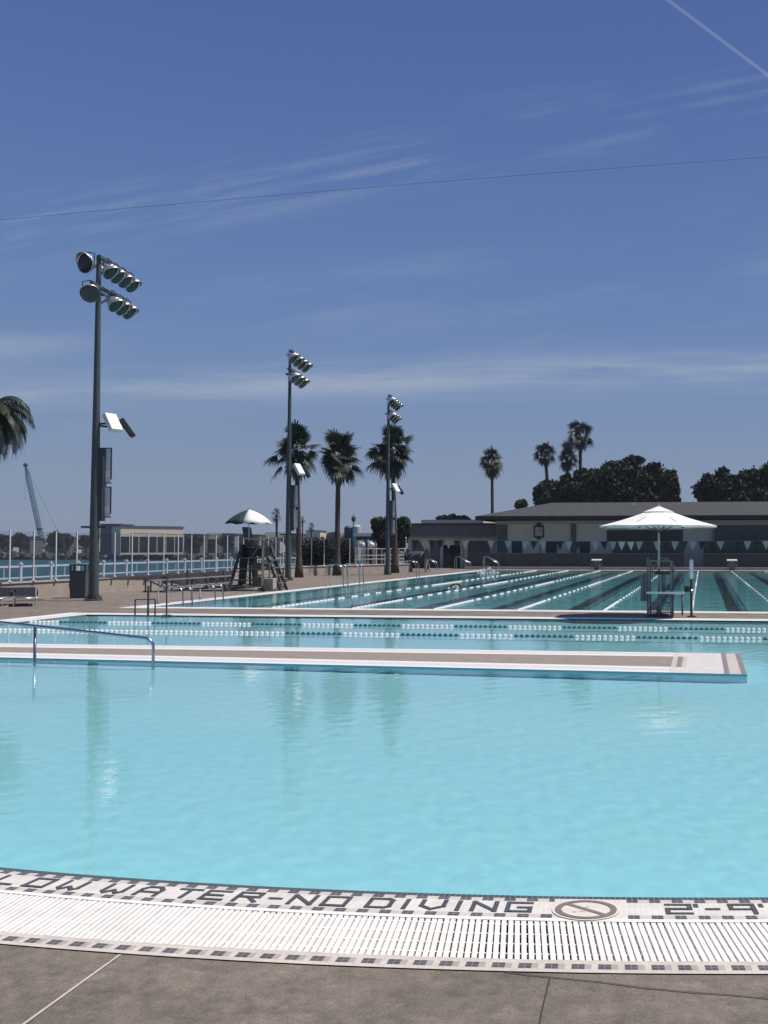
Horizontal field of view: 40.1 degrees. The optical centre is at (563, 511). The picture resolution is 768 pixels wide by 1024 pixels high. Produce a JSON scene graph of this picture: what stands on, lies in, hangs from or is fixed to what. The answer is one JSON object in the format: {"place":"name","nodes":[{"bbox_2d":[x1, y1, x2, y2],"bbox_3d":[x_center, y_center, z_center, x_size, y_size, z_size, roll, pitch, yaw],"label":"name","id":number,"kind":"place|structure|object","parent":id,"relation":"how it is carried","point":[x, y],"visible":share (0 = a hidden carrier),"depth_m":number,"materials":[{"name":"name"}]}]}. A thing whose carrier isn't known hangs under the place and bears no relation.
{"place":"outdoors","nodes":[
{"label":"outdoors","id":0,"kind":"place"},
{"bbox_2d":[0,549,404,559],"bbox_3d":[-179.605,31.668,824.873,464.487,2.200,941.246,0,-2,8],"label":"shore","id":1,"kind":"structure","parent":0,"point":[201,553],"depth_m":378.71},
{"bbox_2d":[0,534,14,551],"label":"tree","id":2,"kind":"object","parent":1,"relation":"on","point":[4,541],"visible":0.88,"depth_m":386.80,"materials":[{"name":"green plant"}]},
{"bbox_2d":[12,532,27,552],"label":"tree","id":3,"kind":"object","parent":1,"relation":"on","point":[17,543],"visible":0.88,"depth_m":392.51,"materials":[{"name":"green plant"}]},
{"bbox_2d":[21,538,44,552],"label":"shore building","id":4,"kind":"structure","parent":1,"relation":"on","point":[27,545],"depth_m":392.88,"materials":[{"name":"grey concrete"}]},
{"bbox_2d":[23,463,56,552],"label":"crane","id":5,"kind":"object","parent":1,"relation":"on","point":[47,547],"visible":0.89,"depth_m":405.03,"materials":[{"name":"teal"}]},
{"bbox_2d":[45,530,65,552],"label":"tree","id":6,"kind":"object","parent":1,"relation":"on","point":[50,540],"visible":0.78,"depth_m":386.64,"materials":[{"name":"green plant"}]},
{"bbox_2d":[57,537,75,552],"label":"shore building","id":7,"kind":"structure","parent":1,"relation":"on","point":[62,548],"depth_m":393.74,"materials":[{"name":"grey concrete"}]},
{"bbox_2d":[60,532,74,547],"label":"tree","id":8,"kind":"object","parent":1,"relation":"on","point":[69,539],"visible":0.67,"depth_m":393.11,"materials":[{"name":"green plant"}]},
{"bbox_2d":[78,534,88,552],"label":"tree","id":9,"kind":"object","parent":1,"relation":"on","point":[83,541],"visible":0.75,"depth_m":400.21,"materials":[{"name":"green plant"}]},
{"bbox_2d":[100,524,134,554],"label":"shore building","id":10,"kind":"structure","parent":1,"relation":"on","point":[105,540],"depth_m":354.88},
{"bbox_2d":[110,525,182,554],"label":"shore building","id":11,"kind":"structure","parent":1,"relation":"on","point":[123,541],"depth_m":358.20,"materials":[{"name":"beige"}]},
{"bbox_2d":[121,536,128,551],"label":"window","id":12,"kind":"structure","parent":11,"relation":"in","point":[124,540],"depth_m":351.95,"materials":[{"name":"grey glass"}]},
{"bbox_2d":[130,537,138,551],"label":"window","id":13,"kind":"structure","parent":11,"relation":"in","point":[135,539],"depth_m":354.88,"materials":[{"name":"grey glass"}]},
{"bbox_2d":[139,537,147,551],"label":"window","id":14,"kind":"structure","parent":11,"relation":"in","point":[143,546],"depth_m":357.23,"materials":[{"name":"grey glass"}]},
{"bbox_2d":[149,537,156,551],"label":"window","id":15,"kind":"structure","parent":11,"relation":"in","point":[152,540],"depth_m":359.77,"materials":[{"name":"grey glass"}]},
{"bbox_2d":[157,537,165,551],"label":"window","id":16,"kind":"structure","parent":11,"relation":"in","point":[160,539],"depth_m":362.06,"materials":[{"name":"grey glass"}]},
{"bbox_2d":[166,537,173,551],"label":"window","id":17,"kind":"structure","parent":11,"relation":"in","point":[169,540],"depth_m":364.81,"materials":[{"name":"grey glass"}]},
{"bbox_2d":[175,537,182,551],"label":"window","id":18,"kind":"structure","parent":11,"relation":"in","point":[176,538],"depth_m":367.58,"materials":[{"name":"grey glass"}]},
{"bbox_2d":[185,534,206,552],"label":"tree","id":19,"kind":"object","parent":1,"relation":"on","point":[197,540],"visible":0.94,"depth_m":385.82,"materials":[{"name":"green plant"}]},
{"bbox_2d":[184,534,209,552],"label":"shore building","id":20,"kind":"structure","parent":1,"relation":"on","point":[187,547],"depth_m":391.88,"materials":[{"name":"grey concrete"}]},
{"bbox_2d":[206,533,223,552],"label":"shore building","id":21,"kind":"structure","parent":1,"relation":"on","point":[211,544],"depth_m":401.09,"materials":[{"name":"grey concrete"}]},
{"bbox_2d":[217,536,233,552],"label":"tree","id":22,"kind":"object","parent":1,"relation":"on","point":[222,541],"visible":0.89,"depth_m":393.13,"materials":[{"name":"green plant"}]},
{"bbox_2d":[221,533,238,552],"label":"shore building","id":23,"kind":"structure","parent":1,"relation":"on","point":[231,549],"depth_m":409.74,"materials":[{"name":"grey concrete"}]},
{"bbox_2d":[237,534,265,547],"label":"shore building","id":24,"kind":"structure","parent":1,"relation":"on","point":[257,542],"depth_m":391.90,"materials":[{"name":"grey concrete"}]},
{"bbox_2d":[264,532,284,552],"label":"shore building","id":25,"kind":"structure","parent":1,"relation":"on","point":[281,548],"depth_m":401.47,"materials":[{"name":"grey"}]},
{"bbox_2d":[305,530,325,544],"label":"shore building","id":26,"kind":"structure","parent":1,"relation":"on","point":[319,533],"depth_m":391.94,"materials":[{"name":"beige concrete"}]},
{"bbox_2d":[222,527,288,591],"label":"lifeguard tower","id":27,"kind":"structure","parent":0,"point":[262,581],"depth_m":37.64,"materials":[{"name":"metal"}]},
{"bbox_2d":[225,507,271,562],"bbox_3d":[-11.678,0.862,37.967,1.688,2.069,1.688,0,-2,8],"label":"umbrella","id":28,"kind":"object","parent":27,"relation":"attached to","point":[248,516],"visible":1,"depth_m":37.55,"materials":[{"name":"white fabric"}]},
{"bbox_2d":[0,548,604,581],"bbox_3d":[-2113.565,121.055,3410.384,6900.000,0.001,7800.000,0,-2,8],"label":"sea","id":29,"kind":"structure","parent":0,"point":[42,571],"depth_m":230.14,"materials":[{"name":"teal liquid"}]},
{"bbox_2d":[0,551,404,559],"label":"fence","id":30,"kind":"object","parent":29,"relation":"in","point":[45,555],"visible":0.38,"depth_m":372.48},
{"bbox_2d":[344,526,351,546],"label":"tank","id":31,"kind":"object","parent":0,"point":[347,531],"visible":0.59,"depth_m":119.57,"materials":[{"name":"metal"}]},
{"bbox_2d":[0,643,746,674],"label":"walkway","id":32,"kind":"structure","parent":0,"point":[694,663],"depth_m":14.79,"materials":[{"name":"concrete"}]},
{"bbox_2d":[0,658,746,675],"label":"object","id":33,"kind":"object","parent":32,"relation":"attached to","point":[384,666],"visible":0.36,"depth_m":13.71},
{"bbox_2d":[4,157,762,219],"bbox_3d":[-4.576,-12.893,42.465,95.258,7.722,0.011,0,-2,0],"label":"overhead cable","id":34,"kind":"object","parent":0,"point":[379,186],"visible":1,"depth_m":42.48,"materials":[{"name":"black plastic"}]},
{"bbox_2d":[0,614,767,897],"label":"shallow pool water","id":35,"kind":"structure","parent":0,"point":[499,782],"depth_m":7.60,"materials":[{"name":"liquid"}]},
{"bbox_2d":[0,628,767,639],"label":"lane rope","id":36,"kind":"object","parent":35,"relation":"on","point":[434,634],"visible":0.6,"depth_m":18.68,"materials":[{"name":"white plastic"}]},
{"bbox_2d":[25,620,765,630],"bbox_3d":[0.878,2.305,20.248,25.020,0.090,0.090,0,-2,8],"label":"lane rope","id":37,"kind":"object","parent":35,"relation":"on","point":[407,625],"visible":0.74,"depth_m":20.84,"materials":[{"name":"white plastic"}]},
{"bbox_2d":[0,561,767,1023],"bbox_3d":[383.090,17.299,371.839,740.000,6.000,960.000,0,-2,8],"label":"ground","id":38,"kind":"structure","parent":0,"point":[128,989],"depth_m":3.71,"materials":[{"name":"concrete"}]},
{"bbox_2d":[0,587,16,606],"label":"sun lounger","id":39,"kind":"object","parent":38,"relation":"on","point":[5,592],"visible":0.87,"depth_m":28.50,"materials":[{"name":"black paint"}]},
{"bbox_2d":[0,396,35,461],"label":"palm tree","id":40,"kind":"object","parent":38,"relation":"on","point":[11,423],"visible":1,"depth_m":33.97,"materials":[{"name":"green plant"}]},
{"bbox_2d":[12,587,37,606],"bbox_3d":[-14.878,2.338,28.302,0.644,0.459,1.752,1,-2,-27],"label":"sun lounger","id":41,"kind":"object","parent":38,"relation":"on","point":[24,592],"visible":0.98,"depth_m":28.59,"materials":[{"name":"silver metal"}]},
{"bbox_2d":[22,954,120,1023],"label":"deck joint","id":42,"kind":"object","parent":38,"relation":"on","point":[61,996],"visible":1,"depth_m":3.69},
{"bbox_2d":[69,564,88,597],"bbox_3d":[-15.209,2.167,32.194,0.500,1.065,0.500,0,-2,-10],"label":"trash bin","id":43,"kind":"object","parent":38,"relation":"on","point":[79,581],"visible":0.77,"depth_m":31.97,"materials":[{"name":"plastic"}]},
{"bbox_2d":[75,252,141,600],"bbox_3d":[-13.862,-2.597,31.469,1.301,10.538,2.908,-1,-2,15],"label":"light pole","id":44,"kind":"object","parent":38,"relation":"on","point":[101,461],"visible":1,"depth_m":30.82,"materials":[{"name":"metal"}]},
{"bbox_2d":[0,556,295,580],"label":"promenade railing","id":45,"kind":"object","parent":38,"relation":"on","point":[125,562],"visible":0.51,"depth_m":45.69,"materials":[{"name":"metal"}]},
{"bbox_2d":[0,563,412,600],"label":"wall","id":46,"kind":"structure","parent":38,"relation":"on","point":[57,588],"depth_m":38.96,"materials":[{"name":"beige paint"}]},
{"bbox_2d":[6,530,368,581],"bbox_3d":[-15.691,1.737,42.954,1.482,1.560,42.290,0,-2,8],"label":"glass fence","id":47,"kind":"object","parent":46,"relation":"on","point":[236,544],"visible":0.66,"depth_m":39.60,"materials":[{"name":"glass"}]},
{"bbox_2d":[143,569,287,591],"bbox_3d":[-13.708,2.637,41.342,0.980,0.750,10.520,0,-2,8],"label":"bleacher","id":48,"kind":"object","parent":38,"relation":"on","point":[194,578],"visible":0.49,"depth_m":39.12,"materials":[{"name":"metal"}]},
{"bbox_2d":[271,508,281,563],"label":"palm tree","id":49,"kind":"object","parent":38,"relation":"on","point":[276,515],"visible":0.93,"depth_m":94.90,"materials":[{"name":"green plant"}]},
{"bbox_2d":[263,419,320,577],"bbox_3d":[-14.253,-0.705,53.878,2.567,8.290,2.697,-1,-2,25],"label":"palm tree","id":50,"kind":"object","parent":38,"relation":"on","point":[300,436],"visible":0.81,"depth_m":53.73,"materials":[{"name":"green plant"}]},
{"bbox_2d":[280,349,312,579],"bbox_3d":[-13.022,-2.252,50.391,1.294,11.140,3.147,0,-2,0],"label":"light pole","id":51,"kind":"object","parent":38,"relation":"on","point":[299,362],"visible":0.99,"depth_m":49.41,"materials":[{"name":"metal"}]},
{"bbox_2d":[301,535,334,564],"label":"hedge","id":52,"kind":"object","parent":38,"relation":"on","point":[317,552],"visible":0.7,"depth_m":65.70,"materials":[{"name":"green plant"}]},
{"bbox_2d":[319,428,363,575],"bbox_3d":[-12.729,-0.642,57.804,2.834,8.429,2.810,-2,-3,39],"label":"palm tree","id":53,"kind":"object","parent":38,"relation":"on","point":[339,471],"visible":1,"depth_m":57.56,"materials":[{"name":"green plant"}]},
{"bbox_2d":[340,539,354,564],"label":"hedge","id":54,"kind":"object","parent":38,"relation":"on","point":[344,554],"visible":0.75,"depth_m":69.67,"materials":[{"name":"green plant"}]},
{"bbox_2d":[352,525,360,560],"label":"tank","id":55,"kind":"object","parent":38,"relation":"on","point":[357,528],"visible":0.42,"depth_m":119.62,"materials":[{"name":"grey metal"}]},
{"bbox_2d":[353,533,384,564],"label":"kiosk","id":56,"kind":"object","parent":38,"relation":"on","point":[365,537],"visible":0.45,"depth_m":83.88,"materials":[{"name":"white paint"}]},
{"bbox_2d":[354,548,406,563],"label":"pipe fence","id":57,"kind":"object","parent":38,"relation":"on","point":[381,555],"visible":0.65,"depth_m":67.70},
{"bbox_2d":[0,613,767,621],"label":"shallow pool coping","id":58,"kind":"object","parent":38,"relation":"on","point":[40,617],"visible":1,"depth_m":23.55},
{"bbox_2d":[134,586,155,615],"bbox_3d":[-9.733,2.064,23.815,0.466,0.700,0.137,1,-2,-19],"label":"pool barrier","id":59,"kind":"object","parent":58,"relation":"on","point":[147,599],"visible":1,"depth_m":23.78,"materials":[{"name":"metal"}]},
{"bbox_2d":[161,574,171,615],"bbox_3d":[-9.223,1.923,23.799,0.240,0.980,0.234,0,-2,8],"label":"marker post","id":60,"kind":"object","parent":58,"relation":"on","point":[166,583],"visible":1,"depth_m":23.79,"materials":[{"name":"metal"}]},
{"bbox_2d":[0,893,767,974],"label":"gutter grating","id":61,"kind":"object","parent":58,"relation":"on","point":[410,936],"visible":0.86,"depth_m":4.24,"materials":[{"name":"white plastic"}]},
{"bbox_2d":[364,423,413,572],"bbox_3d":[-10.831,-0.871,63.312,3.449,9.265,3.289,0,-2,8],"label":"palm tree","id":62,"kind":"object","parent":38,"relation":"on","point":[399,458],"visible":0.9,"depth_m":63.03,"materials":[{"name":"green plant"}]},
{"bbox_2d":[370,516,411,560],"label":"tree","id":63,"kind":"object","parent":38,"relation":"on","point":[378,526],"visible":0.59,"depth_m":69.44,"materials":[{"name":"green plant"}]},
{"bbox_2d":[381,394,403,574],"bbox_3d":[-9.929,-1.558,60.082,1.230,10.416,2.990,0,-2,0],"label":"light pole","id":64,"kind":"object","parent":38,"relation":"on","point":[395,404],"visible":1,"depth_m":59.14,"materials":[{"name":"grey metal"}]},
{"bbox_2d":[404,549,429,571],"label":"lane rope reel","id":65,"kind":"object","parent":38,"relation":"on","point":[422,558],"visible":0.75,"depth_m":65.25,"materials":[{"name":"grey paint"}]},
{"bbox_2d":[121,570,767,612],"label":"lap pool coping","id":66,"kind":"object","parent":38,"relation":"on","point":[162,604],"visible":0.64,"depth_m":26.62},
{"bbox_2d":[156,585,192,604],"bbox_3d":[-11.010,2.630,28.990,0.822,1.122,0.615,0,-2,8],"label":"grab rail","id":67,"kind":"object","parent":66,"relation":"on","point":[169,586],"visible":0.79,"depth_m":28.77,"materials":[{"name":"silver metal"}]},
{"bbox_2d":[191,582,223,600],"bbox_3d":[-10.754,2.695,30.884,0.822,1.122,0.615,0,-2,8],"label":"grab rail","id":68,"kind":"object","parent":66,"relation":"on","point":[206,583],"visible":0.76,"depth_m":31.08,"materials":[{"name":"silver metal"}]},
{"bbox_2d":[325,564,347,586],"bbox_3d":[-9.281,2.868,41.829,0.822,1.522,0.615,0,-2,8],"label":"grab rail","id":69,"kind":"object","parent":66,"relation":"on","point":[330,573],"visible":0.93,"depth_m":41.62,"materials":[{"name":"silver metal"}]},
{"bbox_2d":[341,563,363,584],"bbox_3d":[-9.020,2.934,43.767,0.822,1.522,0.615,0,-2,8],"label":"grab rail","id":70,"kind":"object","parent":66,"relation":"on","point":[358,569],"visible":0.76,"depth_m":43.56,"materials":[{"name":"silver metal"}]},
{"bbox_2d":[591,559,601,569],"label":"starting block","id":71,"kind":"structure","parent":66,"relation":"on","point":[596,565],"depth_m":71.21,"materials":[{"name":"grey"}]},
{"bbox_2d":[726,559,737,570],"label":"starting block","id":72,"kind":"structure","parent":66,"relation":"on","point":[731,565],"depth_m":69.95,"materials":[{"name":"grey"}]},
{"bbox_2d":[408,523,496,567],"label":"side wing","id":73,"kind":"structure","parent":38,"relation":"on","point":[443,556],"depth_m":78.52,"materials":[{"name":"paint"}]},
{"bbox_2d":[443,545,459,567],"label":"doorway","id":74,"kind":"structure","parent":73,"relation":"in","point":[449,555],"depth_m":78.76,"materials":[{"name":"black glass"}]},
{"bbox_2d":[421,520,494,522],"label":"roof","id":75,"kind":"structure","parent":73,"relation":"attached to","point":[450,521],"depth_m":93.97,"materials":[{"name":"grey"}]},
{"bbox_2d":[171,598,767,613],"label":"lap pool basin","id":76,"kind":"object","parent":38,"relation":"in","point":[415,610],"visible":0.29,"depth_m":26.43,"materials":[{"name":"tile"}]},
{"bbox_2d":[0,570,767,624],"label":"pool waterline tile","id":77,"kind":"object","parent":76,"relation":"attached to","point":[385,617],"visible":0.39,"depth_m":23.42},
{"bbox_2d":[478,445,503,512],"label":"palm tree","id":78,"kind":"object","parent":38,"relation":"on","point":[492,469],"visible":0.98,"depth_m":111.93,"materials":[{"name":"green plant"}]},
{"bbox_2d":[513,499,527,508],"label":"tree","id":79,"kind":"object","parent":38,"relation":"on","point":[520,503],"visible":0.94,"depth_m":99.70,"materials":[{"name":"green plant"}]},
{"bbox_2d":[532,484,551,504],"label":"tree","id":80,"kind":"object","parent":38,"relation":"on","point":[540,494],"visible":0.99,"depth_m":106.77,"materials":[{"name":"green plant"}]},
{"bbox_2d":[532,441,556,478],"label":"palm tree","id":81,"kind":"object","parent":38,"relation":"on","point":[547,455],"visible":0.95,"depth_m":118.08,"materials":[{"name":"green plant"}]},
{"bbox_2d":[533,467,597,505],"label":"tree","id":82,"kind":"object","parent":38,"relation":"on","point":[566,488],"visible":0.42,"depth_m":109.19,"materials":[{"name":"green plant"}]},
{"bbox_2d":[557,441,579,472],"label":"palm tree","id":83,"kind":"object","parent":38,"relation":"on","point":[567,453],"visible":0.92,"depth_m":120.89,"materials":[{"name":"green plant"}]},
{"bbox_2d":[567,420,594,467],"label":"palm tree","id":84,"kind":"object","parent":38,"relation":"on","point":[580,442],"visible":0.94,"depth_m":124.08,"materials":[{"name":"green plant"}]},
{"bbox_2d":[405,540,767,550],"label":"pennant line","id":85,"kind":"object","parent":38,"relation":"on","point":[604,543],"visible":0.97,"depth_m":63.76,"materials":[{"name":"fabric"}]},
{"bbox_2d":[464,567,767,569],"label":"kerb","id":86,"kind":"structure","parent":38,"relation":"on","point":[676,568],"depth_m":72.43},
{"bbox_2d":[468,541,767,566],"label":"windscreen fence","id":87,"kind":"object","parent":38,"relation":"on","point":[635,556],"visible":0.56,"depth_m":73.72,"materials":[{"name":"fabric"}]},
{"bbox_2d":[475,502,767,566],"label":"clubhouse","id":88,"kind":"structure","parent":38,"relation":"on","point":[739,521],"depth_m":76.35,"materials":[{"name":"grey"}]},
{"bbox_2d":[512,542,521,552],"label":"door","id":89,"kind":"structure","parent":88,"relation":"in","point":[519,550],"depth_m":77.05,"materials":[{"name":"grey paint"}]},
{"bbox_2d":[534,522,543,538],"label":"wall lantern","id":90,"kind":"object","parent":88,"relation":"attached to","point":[538,530],"depth_m":76.79,"materials":[{"name":"grey paint"}]},
{"bbox_2d":[546,542,556,552],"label":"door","id":91,"kind":"structure","parent":88,"relation":"in","point":[554,549],"depth_m":76.71,"materials":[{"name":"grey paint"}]},
{"bbox_2d":[579,454,678,502],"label":"tree","id":92,"kind":"object","parent":38,"relation":"on","point":[628,479],"visible":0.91,"depth_m":102.38,"materials":[{"name":"green plant"}]},
{"bbox_2d":[505,971,764,997],"bbox_3d":[0.775,1.720,3.616,2.051,0.001,0.029,0,-2,13],"label":"deck crack","id":93,"kind":"object","parent":38,"relation":"on","point":[635,986],"visible":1,"depth_m":3.72,"materials":[{"name":"grey"}]},
{"bbox_2d":[600,504,716,616],"bbox_3d":[2.196,1.110,23.726,2.642,2.600,2.642,0,-2,8],"label":"market umbrella","id":94,"kind":"object","parent":38,"relation":"on","point":[658,517],"visible":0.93,"depth_m":23.23,"materials":[{"name":"white fabric"}]},
{"bbox_2d":[646,557,684,616],"bbox_3d":[2.360,1.730,23.694,0.865,1.358,0.865,0,-2,8],"label":"guard chair","id":95,"kind":"object","parent":38,"relation":"on","point":[671,592],"visible":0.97,"depth_m":23.46,"materials":[{"name":"metal"}]},
{"bbox_2d":[640,575,649,600],"bbox_3d":[1.854,1.733,23.397,0.218,0.600,0.093,0,-2,8],"label":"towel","id":96,"kind":"object","parent":95,"relation":"hanging from","point":[644,581],"visible":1,"depth_m":23.37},
{"bbox_2d":[659,471,681,501],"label":"tree","id":97,"kind":"object","parent":38,"relation":"on","point":[669,484],"visible":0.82,"depth_m":99.72,"materials":[{"name":"green plant"}]},
{"bbox_2d":[684,559,695,616],"bbox_3d":[2.886,1.742,23.469,0.260,1.320,0.200,0,-2,8],"label":"rescue post","id":98,"kind":"object","parent":38,"relation":"on","point":[688,588],"visible":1,"depth_m":23.44,"materials":[{"name":"grey paint"}]},
{"bbox_2d":[690,465,747,501],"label":"tree","id":99,"kind":"object","parent":38,"relation":"on","point":[723,484],"visible":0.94,"depth_m":107.29,"materials":[{"name":"green plant"}]},
{"bbox_2d":[729,461,767,501],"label":"tree","id":100,"kind":"object","parent":38,"relation":"on","point":[755,480],"visible":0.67,"depth_m":108.95,"materials":[{"name":"green plant"}]},
{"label":"shallow pool basin","id":101,"kind":"structure","parent":38,"relation":"in","visible":0},
{"bbox_2d":[0,621,154,664],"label":"pool handrail","id":102,"kind":"object","parent":101,"relation":"on","point":[34,626],"visible":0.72,"depth_m":14.28,"materials":[{"name":"silver metal"}]},
{"bbox_2d":[0,867,767,973],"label":"tile border","id":103,"kind":"object","parent":101,"relation":"attached to","point":[676,910],"visible":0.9,"depth_m":4.51,"materials":[{"name":"tile"}]},
{"bbox_2d":[0,0,767,547],"label":"sky","id":104,"kind":"structure","parent":0,"point":[630,303],"materials":[{"name":"blue"}]},
{"bbox_2d":[159,570,767,611],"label":"lap pool water","id":105,"kind":"structure","parent":0,"point":[727,591],"depth_m":34.83,"materials":[{"name":"liquid"}]},
{"bbox_2d":[272,570,536,607],"bbox_3d":[-4.808,3.288,48.669,0.084,0.084,43.750,0,-2,8],"label":"lane rope","id":106,"kind":"object","parent":105,"relation":"on","point":[384,591],"visible":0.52,"depth_m":35.80,"materials":[{"name":"white plastic"}]},
{"bbox_2d":[353,570,568,607],"bbox_3d":[-2.628,3.278,48.375,0.084,0.084,43.750,0,-2,8],"label":"lane rope","id":107,"kind":"object","parent":105,"relation":"on","point":[446,591],"visible":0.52,"depth_m":35.79,"materials":[{"name":"white plastic"}]},
{"bbox_2d":[434,570,600,608],"bbox_3d":[-0.447,3.268,48.082,0.084,0.084,43.750,0,-2,8],"label":"lane rope","id":108,"kind":"object","parent":105,"relation":"on","point":[506,592],"visible":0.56,"depth_m":35.19,"materials":[{"name":"white plastic"}]},
{"bbox_2d":[517,570,632,609],"bbox_3d":[1.733,3.258,47.788,0.084,0.084,43.750,0,-2,8],"label":"lane rope","id":109,"kind":"object","parent":105,"relation":"on","point":[566,593],"visible":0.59,"depth_m":34.04,"materials":[{"name":"white plastic"}]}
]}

